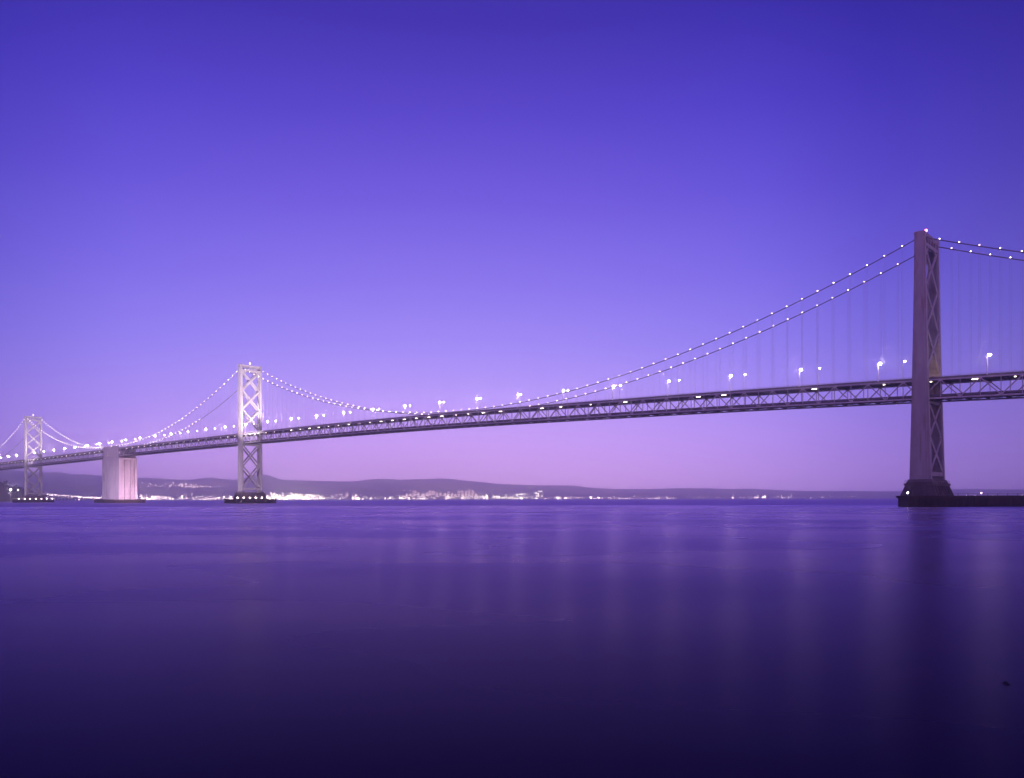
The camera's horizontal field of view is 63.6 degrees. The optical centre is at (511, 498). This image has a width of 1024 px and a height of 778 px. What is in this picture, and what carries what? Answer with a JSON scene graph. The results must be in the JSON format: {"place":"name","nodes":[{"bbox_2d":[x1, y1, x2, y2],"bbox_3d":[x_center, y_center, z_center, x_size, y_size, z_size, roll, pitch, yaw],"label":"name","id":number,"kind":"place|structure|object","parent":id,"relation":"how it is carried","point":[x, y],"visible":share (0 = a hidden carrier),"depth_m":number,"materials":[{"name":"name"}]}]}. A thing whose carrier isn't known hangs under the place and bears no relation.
{"place":"outdoors","nodes":[
{"label":"outdoors","id":0,"kind":"place"},
{"bbox_2d":[0,482,46,501],"bbox_3d":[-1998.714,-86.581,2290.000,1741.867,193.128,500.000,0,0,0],"label":"island","id":1,"kind":"structure","parent":0,"point":[4,493],"depth_m":2079.06,"materials":[{"name":"black plant"}]},
{"bbox_2d":[0,481,49,496],"bbox_3d":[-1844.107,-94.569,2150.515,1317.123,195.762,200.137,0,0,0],"label":"woodland","id":2,"kind":"object","parent":1,"relation":"on","point":[18,487],"visible":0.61,"depth_m":2138.15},
{"bbox_2d":[9,483,893,499],"bbox_3d":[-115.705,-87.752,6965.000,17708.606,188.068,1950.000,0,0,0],"label":"foothills","id":3,"kind":"structure","parent":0,"point":[167,491],"depth_m":6454.84,"materials":[{"name":"plant"}]},
{"bbox_2d":[0,498,1023,777],"bbox_3d":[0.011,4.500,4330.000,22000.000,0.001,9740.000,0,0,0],"label":"water","id":4,"kind":"structure","parent":0,"point":[552,638],"depth_m":26.39,"materials":[{"name":"liquid"}]},
{"bbox_2d":[12,499,53,502],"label":"pier fender","id":5,"kind":"object","parent":4,"relation":"in","point":[28,501],"visible":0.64,"depth_m":1390.20,"materials":[{"name":"black"}]},
{"bbox_2d":[46,495,101,500],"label":"causeway","id":6,"kind":"structure","parent":4,"relation":"in","point":[84,498],"depth_m":4302.00,"materials":[{"name":"white"}]},
{"bbox_2d":[94,499,144,502],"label":"pier fender","id":7,"kind":"object","parent":4,"relation":"in","point":[118,501],"visible":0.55,"depth_m":1142.08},
{"bbox_2d":[224,497,275,503],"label":"pier fender","id":8,"kind":"object","parent":4,"relation":"in","point":[237,500],"visible":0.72,"depth_m":910.89,"materials":[{"name":"black"}]},
{"bbox_2d":[0,229,1023,499],"bbox_3d":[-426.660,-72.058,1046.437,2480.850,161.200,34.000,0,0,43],"label":"suspension bridge","id":9,"kind":"structure","parent":4,"relation":"in","point":[926,381],"depth_m":533.25,"materials":[{"name":"silver metal"}]},
{"bbox_2d":[896,493,1023,506],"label":"wharf","id":10,"kind":"structure","parent":4,"relation":"in","point":[951,501],"depth_m":415.29,"materials":[{"name":"black concrete"}]},
{"bbox_2d":[0,470,1023,495],"bbox_3d":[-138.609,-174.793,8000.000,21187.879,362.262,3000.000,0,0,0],"label":"hills","id":11,"kind":"structure","parent":0,"point":[71,480],"depth_m":7304.38,"materials":[{"name":"purple plant"}]},
{"bbox_2d":[0,0,1023,490],"label":"sky","id":12,"kind":"structure","parent":0,"point":[381,205],"materials":[{"name":"purple"}]},
{"bbox_2d":[276,498,853,499],"bbox_3d":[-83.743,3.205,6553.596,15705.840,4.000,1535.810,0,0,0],"label":"shore","id":13,"kind":"structure","parent":0,"point":[674,498],"depth_m":5873.58,"materials":[{"name":"purple plant"}]},
{"bbox_2d":[269,494,538,498],"bbox_3d":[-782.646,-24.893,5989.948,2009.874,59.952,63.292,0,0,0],"label":"port lights","id":14,"kind":"object","parent":13,"relation":"on","point":[371,498],"visible":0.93,"depth_m":5986.23,"materials":[{"name":"white"}]},
{"bbox_2d":[57,496,895,499],"bbox_3d":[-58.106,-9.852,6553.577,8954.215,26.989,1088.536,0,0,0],"label":"distant town","id":15,"kind":"object","parent":13,"relation":"on","point":[446,497],"visible":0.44,"depth_m":6067.02},
{"bbox_2d":[93,495,974,499],"bbox_3d":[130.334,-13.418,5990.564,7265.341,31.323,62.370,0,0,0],"label":"shore lights","id":16,"kind":"object","parent":13,"relation":"on","point":[230,497],"visible":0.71,"depth_m":5970.98,"materials":[{"name":"white"}]}
]}

